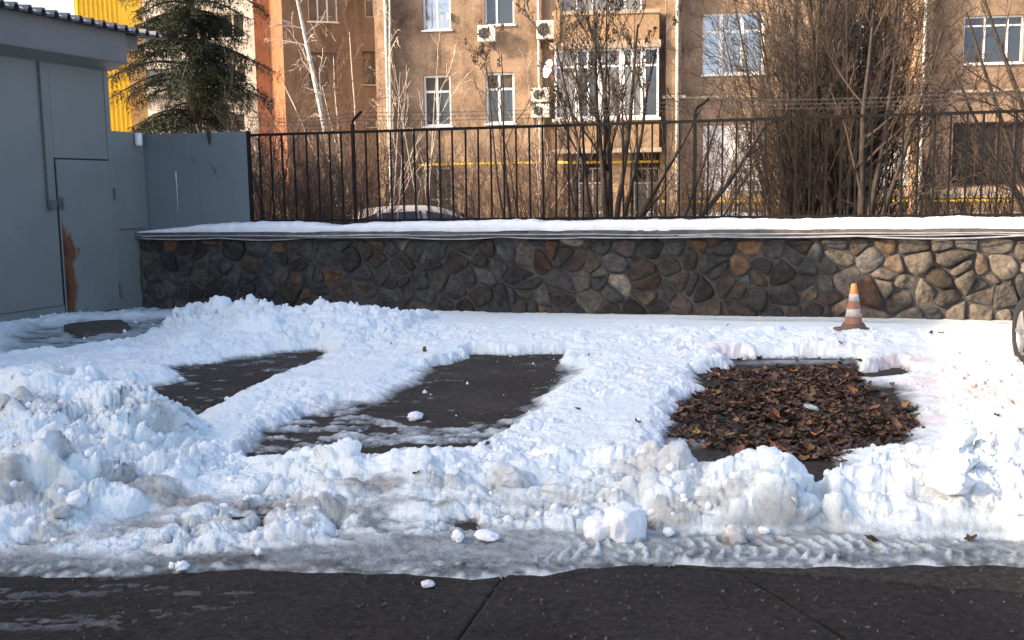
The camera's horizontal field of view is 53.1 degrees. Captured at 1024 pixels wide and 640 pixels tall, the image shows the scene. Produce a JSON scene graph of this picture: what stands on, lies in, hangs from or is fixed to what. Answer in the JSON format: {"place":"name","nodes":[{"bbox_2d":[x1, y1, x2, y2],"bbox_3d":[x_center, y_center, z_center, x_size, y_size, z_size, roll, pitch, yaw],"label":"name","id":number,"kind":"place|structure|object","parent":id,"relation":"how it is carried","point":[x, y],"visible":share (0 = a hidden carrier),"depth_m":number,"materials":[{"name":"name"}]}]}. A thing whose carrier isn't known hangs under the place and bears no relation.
{"place":"outdoors","nodes":[
{"label":"outdoors","id":0,"kind":"place"},
{"bbox_2d":[4,0,74,14],"label":"sky","id":1,"kind":"structure","parent":0,"point":[65,6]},
{"bbox_2d":[74,0,147,134],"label":"yellow building","id":2,"kind":"structure","parent":0,"point":[115,12],"depth_m":47.05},
{"bbox_2d":[142,0,258,195],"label":"pale building","id":3,"kind":"structure","parent":0,"point":[250,51],"depth_m":60.37,"materials":[{"name":"white paint"}]},
{"bbox_2d":[146,69,165,87],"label":"window","id":4,"kind":"structure","parent":3,"relation":"in","point":[148,70],"depth_m":60.86,"materials":[{"name":"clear glass"}]},
{"bbox_2d":[204,113,245,131],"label":"window","id":5,"kind":"structure","parent":3,"relation":"in","point":[243,117],"depth_m":60.97,"materials":[{"name":"white paint"}]},
{"bbox_2d":[210,13,245,39],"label":"window","id":6,"kind":"structure","parent":3,"relation":"in","point":[242,26],"depth_m":60.26,"materials":[{"name":"white paint"}]},
{"bbox_2d":[224,64,246,83],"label":"window","id":7,"kind":"structure","parent":3,"relation":"in","point":[243,71],"depth_m":60.59,"materials":[{"name":"white paint"}]},
{"bbox_2d":[0,337,1023,639],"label":"yard pavement","id":8,"kind":"structure","parent":0,"point":[690,603],"depth_m":4.09,"materials":[{"name":"asphalt"}]},
{"bbox_2d":[0,0,164,321],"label":"metal shed","id":9,"kind":"structure","parent":8,"relation":"on","point":[59,252],"depth_m":13.16,"materials":[{"name":"grey paint"}]},
{"bbox_2d":[55,159,121,312],"bbox_3d":[-5.677,-1.116,13.777,0.075,2.045,1.031,2,8,20],"label":"door","id":10,"kind":"structure","parent":9,"relation":"in","point":[83,186],"depth_m":13.73,"materials":[{"name":"grey paint"}]},
{"bbox_2d":[64,319,130,336],"bbox_3d":[-5.065,0.106,12.503,0.778,0.078,1.359,-4,8,-23],"label":"doorstep","id":11,"kind":"object","parent":8,"relation":"on","point":[87,328],"visible":0.87,"depth_m":12.32,"materials":[{"name":"concrete"}]},
{"bbox_2d":[407,411,422,421],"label":"snow chunk","id":12,"kind":"object","parent":8,"relation":"on","point":[414,416],"visible":1,"depth_m":7.25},
{"bbox_2d":[421,579,434,587],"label":"snow chunk","id":13,"kind":"object","parent":8,"relation":"on","point":[427,583],"visible":1,"depth_m":4.19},
{"bbox_2d":[0,294,1023,631],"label":"snow cover","id":14,"kind":"object","parent":8,"relation":"on","point":[382,518],"visible":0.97,"depth_m":5.52,"materials":[{"name":"snow"}]},
{"bbox_2d":[52,503,69,518],"bbox_3d":[-2.170,0.920,4.928,0.085,0.075,0.098,-6,9,-36],"label":"snow chunk","id":15,"kind":"object","parent":14,"relation":"on","point":[61,510],"visible":1,"depth_m":4.90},
{"bbox_2d":[66,489,87,509],"bbox_3d":[-2.130,0.881,5.018,0.098,0.099,0.114,-2,7,-6],"label":"snow chunk","id":16,"kind":"object","parent":14,"relation":"on","point":[77,499],"visible":1,"depth_m":4.99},
{"bbox_2d":[84,365,99,378],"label":"snow chunk","id":17,"kind":"object","parent":14,"relation":"on","point":[95,374],"visible":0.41,"depth_m":6.65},
{"bbox_2d":[168,562,174,568],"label":"snow chunk","id":18,"kind":"object","parent":14,"relation":"on","point":[171,565],"visible":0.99,"depth_m":4.41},
{"bbox_2d":[174,560,189,571],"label":"snow chunk","id":19,"kind":"object","parent":14,"relation":"on","point":[182,565],"visible":1,"depth_m":4.38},
{"bbox_2d":[197,440,217,453],"bbox_3d":[-1.816,0.778,6.084,0.146,0.138,0.129,0,7,4],"label":"snow chunk","id":20,"kind":"object","parent":14,"relation":"on","point":[203,446],"visible":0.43,"depth_m":6.04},
{"bbox_2d":[255,547,261,554],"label":"snow chunk","id":21,"kind":"object","parent":14,"relation":"on","point":[258,551],"visible":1,"depth_m":4.52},
{"bbox_2d":[415,309,422,317],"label":"snow chunk","id":22,"kind":"object","parent":14,"relation":"on","point":[418,313],"visible":0.91,"depth_m":12.01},
{"bbox_2d":[451,529,463,542],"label":"snow chunk","id":23,"kind":"object","parent":14,"relation":"on","point":[457,536],"visible":1,"depth_m":4.67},
{"bbox_2d":[473,529,499,540],"bbox_3d":[-0.113,0.990,4.696,0.127,0.050,0.096,4,9,35],"label":"snow chunk","id":24,"kind":"object","parent":14,"relation":"on","point":[485,534],"visible":1,"depth_m":4.67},
{"bbox_2d":[0,296,1023,543],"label":"snow crumbs","id":25,"kind":"object","parent":14,"relation":"on","point":[914,514],"visible":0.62,"depth_m":5.79,"materials":[{"name":"snow"}]},
{"bbox_2d":[583,514,609,540],"bbox_3d":[0.401,0.960,4.718,0.141,0.120,0.137,-4,8,-22],"label":"snow chunk","id":26,"kind":"object","parent":14,"relation":"on","point":[596,526],"visible":0.88,"depth_m":4.67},
{"bbox_2d":[603,500,646,543],"bbox_3d":[0.524,0.939,4.700,0.205,0.194,0.159,-6,9,-35],"label":"snow chunk","id":27,"kind":"object","parent":14,"relation":"on","point":[625,520],"visible":0.91,"depth_m":4.64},
{"bbox_2d":[663,527,674,536],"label":"snow chunk","id":28,"kind":"object","parent":14,"relation":"on","point":[668,531],"visible":1,"depth_m":4.71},
{"bbox_2d":[722,524,747,544],"bbox_3d":[1.009,0.969,4.639,0.106,0.102,0.127,-5,8,-29],"label":"snow chunk","id":29,"kind":"object","parent":14,"relation":"on","point":[733,534],"visible":1,"depth_m":4.60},
{"bbox_2d":[758,526,770,534],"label":"snow chunk","id":30,"kind":"object","parent":14,"relation":"on","point":[764,530],"visible":1,"depth_m":4.70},
{"bbox_2d":[833,283,869,330],"bbox_3d":[3.558,-0.138,10.662,0.295,0.485,0.295,-5,9,-20],"label":"traffic cone","id":31,"kind":"object","parent":14,"relation":"on","point":[853,317],"visible":0.99,"depth_m":10.61,"materials":[{"name":"orange"}]},
{"bbox_2d":[864,534,878,540],"bbox_3d":[1.614,0.975,4.578,0.063,0.029,0.081,20,0,-1],"label":"fallen leaf","id":32,"kind":"object","parent":14,"relation":"on","point":[871,537],"visible":1,"depth_m":4.56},
{"bbox_2d":[923,464,975,494],"bbox_3d":[2.064,0.763,4.863,0.212,0.117,0.232,-5,8,-27],"label":"snow chunk","id":33,"kind":"object","parent":14,"relation":"on","point":[944,480],"visible":1,"depth_m":4.79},
{"bbox_2d":[964,533,976,540],"bbox_3d":[2.045,0.968,4.575,0.066,0.017,0.042,-21,31,-8],"label":"fallen leaf","id":34,"kind":"object","parent":14,"relation":"on","point":[968,537],"visible":1,"depth_m":4.58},
{"bbox_2d":[0,354,1023,639],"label":"grit","id":35,"kind":"object","parent":8,"relation":"on","point":[540,600],"visible":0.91,"depth_m":4.01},
{"bbox_2d":[135,228,1023,320],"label":"stone wall","id":36,"kind":"structure","parent":8,"relation":"on","point":[961,279],"depth_m":13.02,"materials":[{"name":"stone"}]},
{"bbox_2d":[111,131,253,309],"bbox_3d":[-4.588,-1.321,14.590,1.892,2.739,0.649,-1,7,0],"label":"sheet metal fence","id":37,"kind":"object","parent":36,"relation":"on","point":[163,181],"visible":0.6,"depth_m":14.56,"materials":[{"name":"grey metal"}]},
{"bbox_2d":[134,133,141,145],"bbox_3d":[-5.310,-2.566,14.549,0.105,0.180,0.100,-1,7,0],"label":"wall lamp","id":38,"kind":"object","parent":37,"relation":"attached to","point":[138,139],"visible":1,"depth_m":14.51,"materials":[{"name":"white plastic"}]},
{"bbox_2d":[206,127,209,144],"bbox_3d":[-4.276,-2.597,14.428,0.055,0.252,0.055,2,8,22],"label":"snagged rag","id":39,"kind":"object","parent":37,"relation":"attached to","point":[208,132],"visible":1,"depth_m":14.41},
{"bbox_2d":[136,234,408,235],"bbox_3d":[-3.355,-1.160,14.061,4.119,0.025,0.030,1,7,14],"label":"cable","id":40,"kind":"object","parent":36,"relation":"on","point":[272,235],"visible":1,"depth_m":14.05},
{"bbox_2d":[137,236,578,240],"bbox_3d":[-2.247,-1.097,13.795,6.402,0.049,0.034,1,7,14],"label":"cable","id":41,"kind":"object","parent":36,"relation":"attached to","point":[360,237],"visible":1,"depth_m":13.71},
{"bbox_2d":[137,233,1015,238],"bbox_3d":[0.254,-1.073,13.148,11.568,0.034,0.028,1,7,14],"label":"cable","id":42,"kind":"object","parent":36,"relation":"attached to","point":[558,235],"visible":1,"depth_m":13.15,"materials":[{"name":"grey plastic"}]},
{"bbox_2d":[137,215,1023,232],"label":"coping snow","id":43,"kind":"structure","parent":36,"relation":"on","point":[958,221],"depth_m":12.86,"materials":[{"name":"snow"}]},
{"bbox_2d":[141,232,1023,236],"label":"cable","id":44,"kind":"object","parent":36,"relation":"attached to","point":[656,235],"visible":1,"depth_m":12.70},
{"bbox_2d":[247,90,1023,224],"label":"iron fence","id":45,"kind":"object","parent":36,"relation":"on","point":[694,121],"visible":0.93,"depth_m":13.03,"materials":[{"name":"metal"}]},
{"bbox_2d":[579,235,1023,238],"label":"cable","id":46,"kind":"object","parent":36,"relation":"attached to","point":[797,237],"visible":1,"depth_m":12.28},
{"bbox_2d":[678,233,1023,235],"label":"cable","id":47,"kind":"object","parent":36,"relation":"attached to","point":[853,235],"visible":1,"depth_m":12.17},
{"bbox_2d":[662,357,925,461],"bbox_3d":[2.055,0.584,7.624,2.487,0.123,3.730,-1,7,0],"label":"leaf pile","id":48,"kind":"object","parent":8,"relation":"on","point":[771,402],"visible":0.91,"depth_m":7.18,"materials":[{"name":"plant"}]},
{"bbox_2d":[804,404,818,410],"bbox_3d":[2.077,0.608,7.111,0.060,0.040,0.131,15,-1,-29],"label":"plastic wrapper","id":49,"kind":"object","parent":48,"relation":"on","point":[811,407],"visible":1,"depth_m":7.08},
{"bbox_2d":[1012,298,1023,364],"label":"parked car","id":50,"kind":"object","parent":8,"relation":"on","point":[1018,332],"visible":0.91,"depth_m":8.95,"materials":[{"name":"paint"}]},
{"bbox_2d":[374,0,1023,220],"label":"apartment block","id":51,"kind":"structure","parent":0,"point":[418,23],"depth_m":34.83,"materials":[{"name":"brown paint"}]},
{"bbox_2d":[421,0,452,31],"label":"window","id":52,"kind":"structure","parent":51,"relation":"in","point":[432,20],"depth_m":35.34,"materials":[{"name":"glass"}]},
{"bbox_2d":[423,75,452,127],"bbox_3d":[-2.584,-7.605,35.636,1.067,1.793,0.262,0,7,6],"label":"window","id":53,"kind":"structure","parent":51,"relation":"in","point":[429,81],"depth_m":35.70,"materials":[{"name":"white plastic"}]},
{"bbox_2d":[424,168,451,209],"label":"window","id":54,"kind":"structure","parent":51,"relation":"in","point":[425,168],"depth_m":36.08,"materials":[{"name":"white paint"}]},
{"bbox_2d":[419,162,541,165],"bbox_3d":[-1.133,-5.418,35.557,4.335,0.098,0.295,0,7,6],"label":"gas pipe","id":55,"kind":"object","parent":51,"relation":"attached to","point":[461,164],"visible":0.28,"depth_m":35.41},
{"bbox_2d":[477,25,495,49],"bbox_3d":[-0.849,-9.623,34.925,0.608,0.790,0.439,0,7,6],"label":"air conditioner","id":56,"kind":"object","parent":51,"relation":"attached to","point":[484,27],"visible":0.75,"depth_m":34.71,"materials":[{"name":"beige metal"}]},
{"bbox_2d":[485,72,515,124],"bbox_3d":[-0.403,-7.646,35.417,1.100,1.782,0.266,0,7,6],"label":"window","id":57,"kind":"structure","parent":51,"relation":"in","point":[507,77],"depth_m":35.48,"materials":[{"name":"white plastic"}]},
{"bbox_2d":[485,0,515,26],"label":"window","id":58,"kind":"structure","parent":51,"relation":"in","point":[500,11],"depth_m":35.13,"materials":[{"name":"white plastic"}]},
{"bbox_2d":[531,87,549,103],"bbox_3d":[0.977,-7.557,35.005,0.630,0.722,0.439,0,7,6],"label":"air conditioner","id":59,"kind":"object","parent":51,"relation":"attached to","point":[536,97],"visible":0.73,"depth_m":34.80,"materials":[{"name":"beige metal"}]},
{"bbox_2d":[531,104,549,124],"bbox_3d":[0.979,-7.027,35.072,0.630,0.700,0.439,0,7,6],"label":"air conditioner","id":60,"kind":"object","parent":51,"relation":"attached to","point":[533,116],"visible":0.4,"depth_m":34.86,"materials":[{"name":"beige metal"}]},
{"bbox_2d":[537,59,552,77],"bbox_3d":[1.107,-8.491,34.656,0.558,0.618,0.826,-1,7,0],"label":"satellite dish","id":61,"kind":"object","parent":51,"relation":"attached to","point":[549,70],"visible":0.87,"depth_m":34.56,"materials":[{"name":"white plastic"}]},
{"bbox_2d":[537,20,553,47],"bbox_3d":[1.142,-9.695,34.719,0.585,0.858,0.439,0,7,6],"label":"air conditioner","id":62,"kind":"object","parent":51,"relation":"attached to","point":[540,24],"visible":0.72,"depth_m":34.50,"materials":[{"name":"beige metal"}]},
{"bbox_2d":[554,50,576,118],"bbox_3d":[1.798,-7.904,34.402,0.727,2.268,0.092,-1,7,3],"label":"balcony window","id":63,"kind":"structure","parent":51,"relation":"in","point":[558,80],"depth_m":34.38,"materials":[{"name":"glass"}]},
{"bbox_2d":[577,49,598,118],"bbox_3d":[2.554,-7.906,34.327,0.744,2.268,0.063,0,7,6],"label":"balcony window","id":64,"kind":"structure","parent":51,"relation":"in","point":[586,54],"depth_m":34.31,"materials":[{"name":"glass"}]},
{"bbox_2d":[579,168,602,219],"bbox_3d":[2.783,-4.128,35.898,0.890,2.398,0.126,0,7,6],"label":"entrance door","id":65,"kind":"structure","parent":51,"relation":"in","point":[591,169],"depth_m":35.85,"materials":[{"name":"white paint"}]},
{"bbox_2d":[560,0,641,11],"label":"window","id":66,"kind":"structure","parent":51,"relation":"in","point":[629,4],"depth_m":34.80,"materials":[{"name":"glass"}]},
{"bbox_2d":[557,160,658,163],"bbox_3d":[3.252,-5.419,35.124,3.510,0.109,0.295,0,7,6],"label":"gas pipe","id":67,"kind":"object","parent":51,"relation":"attached to","point":[620,161],"visible":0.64,"depth_m":34.95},
{"bbox_2d":[600,48,621,117],"bbox_3d":[3.307,-7.908,34.251,0.721,2.268,0.091,-1,7,3],"label":"balcony window","id":68,"kind":"structure","parent":51,"relation":"in","point":[619,51],"depth_m":34.19,"materials":[{"name":"white plastic"}]},
{"bbox_2d":[622,48,642,117],"bbox_3d":[4.026,-7.910,34.181,0.674,2.268,0.057,0,7,6],"label":"balcony window","id":69,"kind":"structure","parent":51,"relation":"in","point":[639,94],"depth_m":34.19,"materials":[{"name":"white plastic"}]},
{"bbox_2d":[634,168,658,219],"bbox_3d":[4.686,-4.116,35.711,0.881,2.366,0.126,0,7,6],"label":"entrance door","id":70,"kind":"structure","parent":51,"relation":"in","point":[641,196],"depth_m":35.68,"materials":[{"name":"white paint"}]},
{"bbox_2d":[643,47,658,116],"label":"balcony window","id":71,"kind":"structure","parent":51,"relation":"in","point":[653,93],"depth_m":34.12,"materials":[{"name":"white plastic"}]},
{"bbox_2d":[701,12,764,76],"bbox_3d":[7.448,-9.270,34.447,2.151,2.080,0.289,0,7,6],"label":"window","id":72,"kind":"structure","parent":51,"relation":"in","point":[708,25],"depth_m":34.52,"materials":[{"name":"glass"}]},
{"bbox_2d":[662,199,1015,202],"bbox_3d":[11.992,-4.014,34.437,13.964,0.222,0.295,0,7,6],"label":"gas pipe","id":73,"kind":"object","parent":51,"relation":"attached to","point":[893,201],"visible":0.22,"depth_m":34.08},
{"bbox_2d":[824,20,880,66],"bbox_3d":[11.348,-9.206,34.146,2.002,1.551,0.129,0,7,6],"label":"window","id":74,"kind":"structure","parent":51,"relation":"in","point":[856,20],"depth_m":34.09,"materials":[{"name":"white plastic"}]},
{"bbox_2d":[951,122,1023,185],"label":"window","id":75,"kind":"structure","parent":51,"relation":"in","point":[956,140],"depth_m":34.19,"materials":[{"name":"black"}]},
{"bbox_2d":[963,15,1023,65],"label":"window","id":76,"kind":"structure","parent":51,"relation":"in","point":[1012,46],"depth_m":33.68,"materials":[{"name":"glass"}]},
{"label":"ground","id":77,"kind":"structure","parent":0,"visible":0},
{"bbox_2d":[107,0,282,189],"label":"spruce tree","id":78,"kind":"object","parent":77,"relation":"on","point":[197,78],"visible":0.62,"depth_m":23.11,"materials":[{"name":"green plant"}]},
{"bbox_2d":[216,42,300,219],"bbox_3d":[-3.752,-2.170,15.253,1.195,3.941,0.792,-3,7,-17],"label":"tree","id":79,"kind":"object","parent":77,"relation":"on","point":[278,182],"visible":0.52,"depth_m":15.18,"materials":[{"name":"brown plant"}]},
{"bbox_2d":[253,0,277,214],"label":"orange block","id":80,"kind":"structure","parent":77,"relation":"on","point":[263,53],"depth_m":48.81,"materials":[{"name":"paint"}]},
{"bbox_2d":[175,84,401,224],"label":"undergrowth","id":81,"kind":"object","parent":77,"relation":"on","point":[328,128],"visible":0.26,"depth_m":17.72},
{"bbox_2d":[258,0,341,200],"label":"birch tree","id":82,"kind":"object","parent":77,"relation":"on","point":[312,72],"visible":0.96,"depth_m":26.32,"materials":[{"name":"white plant"}]},
{"bbox_2d":[190,110,443,224],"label":"undergrowth","id":83,"kind":"object","parent":77,"relation":"on","point":[337,192],"visible":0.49,"depth_m":15.37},
{"bbox_2d":[269,0,377,218],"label":"brown block","id":84,"kind":"structure","parent":77,"relation":"on","point":[359,21],"depth_m":44.67,"materials":[{"name":"paint"}]},
{"bbox_2d":[307,0,338,23],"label":"window","id":85,"kind":"structure","parent":84,"relation":"in","point":[316,8],"depth_m":44.34,"materials":[{"name":"glass"}]},
{"bbox_2d":[309,53,338,86],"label":"window","id":86,"kind":"structure","parent":84,"relation":"in","point":[326,74],"depth_m":44.64,"materials":[{"name":"brown glass"}]},
{"bbox_2d":[311,131,338,153],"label":"window","id":87,"kind":"structure","parent":84,"relation":"in","point":[332,141],"depth_m":44.95,"materials":[{"name":"white paint"}]},
{"bbox_2d":[362,51,375,85],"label":"window","id":88,"kind":"structure","parent":84,"relation":"in","point":[369,71],"depth_m":45.23,"materials":[{"name":"brown glass"}]},
{"bbox_2d":[365,0,373,16],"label":"window","id":89,"kind":"structure","parent":84,"relation":"in","point":[369,5],"depth_m":44.95,"materials":[{"name":"glass"}]},
{"bbox_2d":[366,119,376,127],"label":"window","id":90,"kind":"structure","parent":84,"relation":"in","point":[374,123],"depth_m":45.57,"materials":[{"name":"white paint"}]},
{"bbox_2d":[267,0,387,197],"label":"twiggy tree","id":91,"kind":"object","parent":77,"relation":"on","point":[334,87],"visible":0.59,"depth_m":33.45,"materials":[{"name":"plant"}]},
{"bbox_2d":[368,0,412,202],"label":"birch tree","id":92,"kind":"object","parent":77,"relation":"on","point":[389,60],"visible":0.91,"depth_m":32.22,"materials":[{"name":"beige plant"}]},
{"bbox_2d":[287,92,509,216],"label":"undergrowth","id":93,"kind":"object","parent":77,"relation":"on","point":[412,194],"visible":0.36,"depth_m":24.58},
{"bbox_2d":[378,47,422,221],"bbox_3d":[-1.923,-2.605,17.771,0.742,4.122,0.925,-1,7,0],"label":"sapling","id":94,"kind":"object","parent":77,"relation":"on","point":[397,138],"visible":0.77,"depth_m":17.80,"materials":[{"name":"plant"}]},
{"bbox_2d":[339,205,477,222],"bbox_3d":[-1.966,-1.523,20.463,4.150,1.535,2.000,-4,8,-25],"label":"parked car","id":95,"kind":"object","parent":77,"relation":"on","point":[410,210],"visible":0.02,"depth_m":19.80,"materials":[{"name":"paint"}]},
{"bbox_2d":[368,13,469,217],"bbox_3d":[-1.472,-2.761,16.807,1.321,4.656,1.134,-7,10,-42],"label":"sapling","id":96,"kind":"object","parent":77,"relation":"on","point":[425,119],"visible":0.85,"depth_m":16.76,"materials":[{"name":"plant"}]},
{"bbox_2d":[398,122,639,220],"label":"undergrowth","id":97,"kind":"object","parent":77,"relation":"on","point":[482,213],"visible":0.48,"depth_m":17.24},
{"bbox_2d":[464,18,612,217],"bbox_3d":[0.459,-2.509,15.575,2.240,4.417,1.502,0,7,9],"label":"tree","id":98,"kind":"object","parent":77,"relation":"on","point":[485,59],"visible":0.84,"depth_m":15.50,"materials":[{"name":"brown plant"}]},
{"bbox_2d":[509,49,570,215],"bbox_3d":[0.466,-2.341,16.525,1.163,3.834,0.697,-5,8,-30],"label":"sapling","id":99,"kind":"object","parent":77,"relation":"on","point":[535,147],"visible":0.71,"depth_m":16.61,"materials":[{"name":"plant"}]},
{"bbox_2d":[528,0,602,220],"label":"lilac tree","id":100,"kind":"object","parent":77,"relation":"on","point":[581,108],"visible":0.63,"depth_m":15.51,"materials":[{"name":"brown plant"}]},
{"bbox_2d":[512,0,682,219],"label":"lilac tree","id":101,"kind":"object","parent":77,"relation":"on","point":[603,151],"visible":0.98,"depth_m":14.79,"materials":[{"name":"brown plant"}]},
{"bbox_2d":[493,142,756,220],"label":"undergrowth","id":102,"kind":"object","parent":77,"relation":"on","point":[669,188],"visible":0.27,"depth_m":15.82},
{"bbox_2d":[561,62,724,220],"bbox_3d":[1.850,-1.905,14.672,2.312,3.452,0.566,0,7,7],"label":"leaning tree","id":103,"kind":"object","parent":77,"relation":"on","point":[644,210],"visible":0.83,"depth_m":14.69,"materials":[{"name":"brown plant"}]},
{"bbox_2d":[677,51,786,215],"bbox_3d":[3.060,-1.970,14.621,2.302,3.546,1.100,-5,8,-32],"label":"leaning tree","id":104,"kind":"object","parent":77,"relation":"on","point":[713,201],"visible":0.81,"depth_m":14.51,"materials":[{"name":"brown plant"}]},
{"bbox_2d":[686,212,778,219],"bbox_3d":[5.113,-1.672,22.979,4.150,1.515,2.000,-2,7,-8],"label":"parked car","id":105,"kind":"object","parent":77,"relation":"on","point":[753,214],"depth_m":22.41,"materials":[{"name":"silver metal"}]},
{"bbox_2d":[615,93,856,219],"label":"undergrowth","id":106,"kind":"object","parent":77,"relation":"on","point":[739,207],"visible":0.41,"depth_m":16.32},
{"bbox_2d":[653,0,861,218],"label":"bare shrub","id":107,"kind":"object","parent":77,"relation":"on","point":[743,82],"visible":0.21,"depth_m":17.70,"materials":[{"name":"brown plant"}]},
{"bbox_2d":[719,0,933,218],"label":"bare shrub","id":108,"kind":"object","parent":77,"relation":"on","point":[815,209],"visible":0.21,"depth_m":16.01,"materials":[{"name":"brown plant"}]},
{"bbox_2d":[663,0,1023,218],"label":"undergrowth","id":109,"kind":"object","parent":77,"relation":"on","point":[881,177],"visible":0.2,"depth_m":15.79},
{"bbox_2d":[726,0,966,217],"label":"bare shrub","id":110,"kind":"object","parent":77,"relation":"on","point":[816,85],"visible":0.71,"depth_m":15.04,"materials":[{"name":"brown plant"}]},
{"bbox_2d":[766,0,967,214],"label":"bare shrub","id":111,"kind":"object","parent":77,"relation":"on","point":[915,72],"visible":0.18,"depth_m":16.34,"materials":[{"name":"brown plant"}]},
{"bbox_2d":[722,81,1023,218],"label":"undergrowth","id":112,"kind":"object","parent":77,"relation":"on","point":[927,200],"visible":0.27,"depth_m":15.89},
{"bbox_2d":[813,0,989,217],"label":"bare tree","id":113,"kind":"object","parent":77,"relation":"on","point":[860,174],"visible":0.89,"depth_m":14.13,"materials":[{"name":"brown plant"}]},
{"bbox_2d":[897,0,1023,216],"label":"bare tree","id":114,"kind":"object","parent":77,"relation":"on","point":[1018,195],"visible":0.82,"depth_m":13.74,"materials":[{"name":"brown plant"}]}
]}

